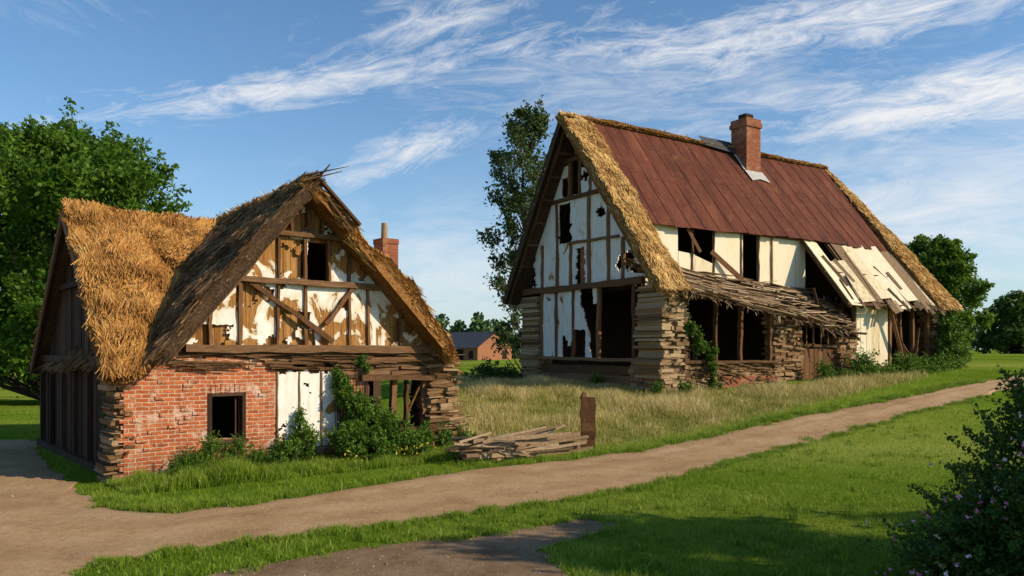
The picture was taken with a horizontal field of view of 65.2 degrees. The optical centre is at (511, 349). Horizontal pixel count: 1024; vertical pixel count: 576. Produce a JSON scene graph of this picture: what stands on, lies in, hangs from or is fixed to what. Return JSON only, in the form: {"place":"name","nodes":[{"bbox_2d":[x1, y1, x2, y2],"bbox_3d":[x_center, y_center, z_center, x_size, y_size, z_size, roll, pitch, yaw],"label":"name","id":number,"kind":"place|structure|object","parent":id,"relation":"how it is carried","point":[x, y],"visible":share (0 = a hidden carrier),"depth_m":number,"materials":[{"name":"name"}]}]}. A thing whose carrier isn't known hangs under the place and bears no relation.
{"place":"outdoors","nodes":[
{"label":"outdoors","id":0,"kind":"place"},
{"bbox_2d":[178,511,637,575],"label":"grass verge","id":1,"kind":"structure","parent":0,"point":[545,521],"depth_m":10.52,"materials":[{"name":"green plant"}]},
{"bbox_2d":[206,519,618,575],"bbox_3d":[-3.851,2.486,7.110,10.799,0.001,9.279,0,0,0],"label":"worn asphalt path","id":2,"kind":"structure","parent":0,"point":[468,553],"depth_m":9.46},
{"bbox_2d":[449,331,515,360],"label":"brick barn","id":3,"kind":"structure","parent":0,"point":[472,345],"depth_m":108.08,"materials":[{"name":"brick"}]},
{"bbox_2d":[455,349,506,359],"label":"doors","id":4,"kind":"structure","parent":3,"relation":"in","point":[459,351],"depth_m":107.89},
{"bbox_2d":[0,375,1023,575],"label":"dirt road","id":5,"kind":"structure","parent":0,"point":[37,531],"depth_m":13.36,"materials":[{"name":"beige soil"}]},
{"bbox_2d":[0,403,894,575],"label":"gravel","id":6,"kind":"structure","parent":5,"relation":"on","point":[386,563],"depth_m":10.90,"materials":[{"name":"beige gravel"}]},
{"bbox_2d":[0,350,1023,575],"bbox_3d":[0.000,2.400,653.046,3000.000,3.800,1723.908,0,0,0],"label":"ground","id":7,"kind":"structure","parent":0,"point":[980,360],"depth_m":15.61,"materials":[{"name":"green plant"}]},
{"bbox_2d":[0,96,192,401],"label":"leafy tree","id":8,"kind":"object","parent":7,"relation":"on","point":[44,168],"visible":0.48,"depth_m":39.61,"materials":[{"name":"green plant"}]},
{"bbox_2d":[162,430,276,474],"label":"leafy weeds","id":9,"kind":"object","parent":7,"relation":"on","point":[212,448],"visible":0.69,"depth_m":15.48,"materials":[{"name":"green plant"}]},
{"bbox_2d":[27,164,472,482],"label":"thatched cottage","id":10,"kind":"structure","parent":7,"relation":"on","point":[256,318],"depth_m":17.15,"materials":[{"name":"red brick"}]},
{"bbox_2d":[206,392,248,443],"bbox_3d":[-5.854,1.390,16.311,0.900,1.020,0.250,0,0,-40],"label":"window frame","id":11,"kind":"structure","parent":10,"relation":"in","point":[242,395],"depth_m":16.45,"materials":[{"name":"brown wood"}]},
{"bbox_2d":[354,353,371,404],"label":"climbing ivy","id":12,"kind":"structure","parent":10,"relation":"attached to","point":[362,358],"depth_m":18.09,"materials":[{"name":"green plant"}]},
{"bbox_2d":[106,441,462,495],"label":"grass","id":13,"kind":"structure","parent":7,"relation":"on","point":[227,471],"depth_m":15.18,"materials":[{"name":"green plant"}]},
{"bbox_2d":[342,443,435,461],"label":"yellow flowers","id":14,"kind":"object","parent":13,"relation":"on","point":[396,451],"visible":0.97,"depth_m":17.47,"materials":[{"name":"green plant"}]},
{"bbox_2d":[101,391,476,449],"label":"corner weeds","id":15,"kind":"object","parent":7,"relation":"on","point":[444,436],"visible":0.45,"depth_m":18.96,"materials":[{"name":"green plant"}]},
{"bbox_2d":[266,403,325,466],"bbox_3d":[-4.583,1.852,16.731,0.880,1.405,1.459,0,0,35],"label":"climbing weed","id":16,"kind":"object","parent":7,"relation":"on","point":[295,443],"visible":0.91,"depth_m":16.79,"materials":[{"name":"green plant"}]},
{"bbox_2d":[323,363,435,462],"bbox_3d":[-2.867,1.431,17.830,2.749,2.255,1.640,0,0,-41],"label":"ivy bush","id":17,"kind":"object","parent":7,"relation":"on","point":[367,430],"visible":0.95,"depth_m":17.61,"materials":[{"name":"green plant"}]},
{"bbox_2d":[462,356,525,381],"bbox_3d":[-0.769,0.886,33.015,2.700,1.247,1.882,0,0,0],"label":"bush","id":18,"kind":"object","parent":7,"relation":"on","point":[485,371],"visible":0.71,"depth_m":32.85,"materials":[{"name":"green plant"}]},
{"bbox_2d":[5,311,1009,369],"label":"distant trees","id":19,"kind":"object","parent":7,"relation":"on","point":[478,323],"visible":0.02,"depth_m":160.32,"materials":[{"name":"green plant"}]},
{"bbox_2d":[476,95,553,373],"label":"poplar tree","id":20,"kind":"object","parent":7,"relation":"on","point":[533,128],"visible":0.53,"depth_m":44.46,"materials":[{"name":"green plant"}]},
{"bbox_2d":[445,392,595,460],"bbox_3d":[0.489,1.859,18.323,4.358,1.598,1.682,0,0,-29],"label":"collapsed rail fence","id":21,"kind":"object","parent":7,"relation":"on","point":[529,443],"visible":0.95,"depth_m":18.52,"materials":[{"name":"brown wood"}]},
{"bbox_2d":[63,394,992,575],"bbox_3d":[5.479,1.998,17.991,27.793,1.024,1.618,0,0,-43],"label":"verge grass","id":22,"kind":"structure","parent":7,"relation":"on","point":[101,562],"depth_m":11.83,"materials":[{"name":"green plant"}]},
{"bbox_2d":[88,377,988,513],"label":"verge grass","id":23,"kind":"structure","parent":7,"relation":"on","point":[166,506],"depth_m":16.04,"materials":[{"name":"green plant"}]},
{"bbox_2d":[589,369,748,394],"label":"roadside weeds","id":24,"kind":"object","parent":7,"relation":"on","point":[657,388],"visible":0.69,"depth_m":27.59,"materials":[{"name":"green plant"}]},
{"bbox_2d":[502,110,962,393],"bbox_3d":[10.256,-4.369,36.230,19.309,12.762,10.585,0,0,-33],"label":"half timbered farmhouse","id":25,"kind":"object","parent":7,"relation":"on","point":[637,245],"visible":0.98,"depth_m":33.41,"materials":[{"name":"wood"}]},
{"bbox_2d":[682,313,722,390],"bbox_3d":[6.868,0.146,28.727,1.726,2.909,0.749,0,0,-30],"label":"climbing ivy","id":26,"kind":"object","parent":25,"relation":"attached to","point":[698,341],"visible":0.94,"depth_m":28.69,"materials":[{"name":"green plant"}]},
{"bbox_2d":[802,347,833,378],"bbox_3d":[12.540,0.625,32.810,2.303,1.536,0.079,0,0,-33],"label":"plank door","id":27,"kind":"structure","parent":25,"relation":"in","point":[810,355],"depth_m":32.62,"materials":[{"name":"brown wood"}]},
{"bbox_2d":[812,347,959,379],"bbox_3d":[15.839,0.587,33.600,9.214,1.423,2.367,0,0,-32],"label":"hedge shrub","id":28,"kind":"object","parent":7,"relation":"on","point":[864,363],"visible":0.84,"depth_m":33.15,"materials":[{"name":"green plant"}]},
{"bbox_2d":[859,364,1023,575],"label":"flowering bush","id":29,"kind":"object","parent":7,"relation":"on","point":[988,539],"visible":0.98,"depth_m":7.81,"materials":[{"name":"green plant"}]},
{"bbox_2d":[865,412,1023,575],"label":"pink flowers","id":30,"kind":"object","parent":29,"relation":"attached to","point":[966,516],"visible":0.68,"depth_m":7.58,"materials":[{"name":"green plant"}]},
{"bbox_2d":[904,234,999,352],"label":"tree","id":31,"kind":"object","parent":7,"relation":"on","point":[951,270],"visible":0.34,"depth_m":56.02,"materials":[{"name":"green plant"}]},
{"bbox_2d":[932,308,973,369],"bbox_3d":[20.178,-0.544,36.646,1.803,3.062,2.643,0,0,25],"label":"corner bush","id":32,"kind":"object","parent":7,"relation":"on","point":[951,342],"visible":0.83,"depth_m":36.65,"materials":[{"name":"green plant"}]},
{"bbox_2d":[969,289,1023,353],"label":"oak tree","id":33,"kind":"object","parent":7,"relation":"on","point":[1009,310],"visible":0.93,"depth_m":87.23,"materials":[{"name":"green plant"}]},
{"bbox_2d":[0,0,1023,349],"label":"sky","id":34,"kind":"structure","parent":0,"point":[916,107],"materials":[{"name":"blue"}]},
{"bbox_2d":[402,368,935,445],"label":"meadow grass","id":35,"kind":"structure","parent":0,"point":[543,386],"depth_m":25.96,"materials":[{"name":"beige plant"}]}
]}

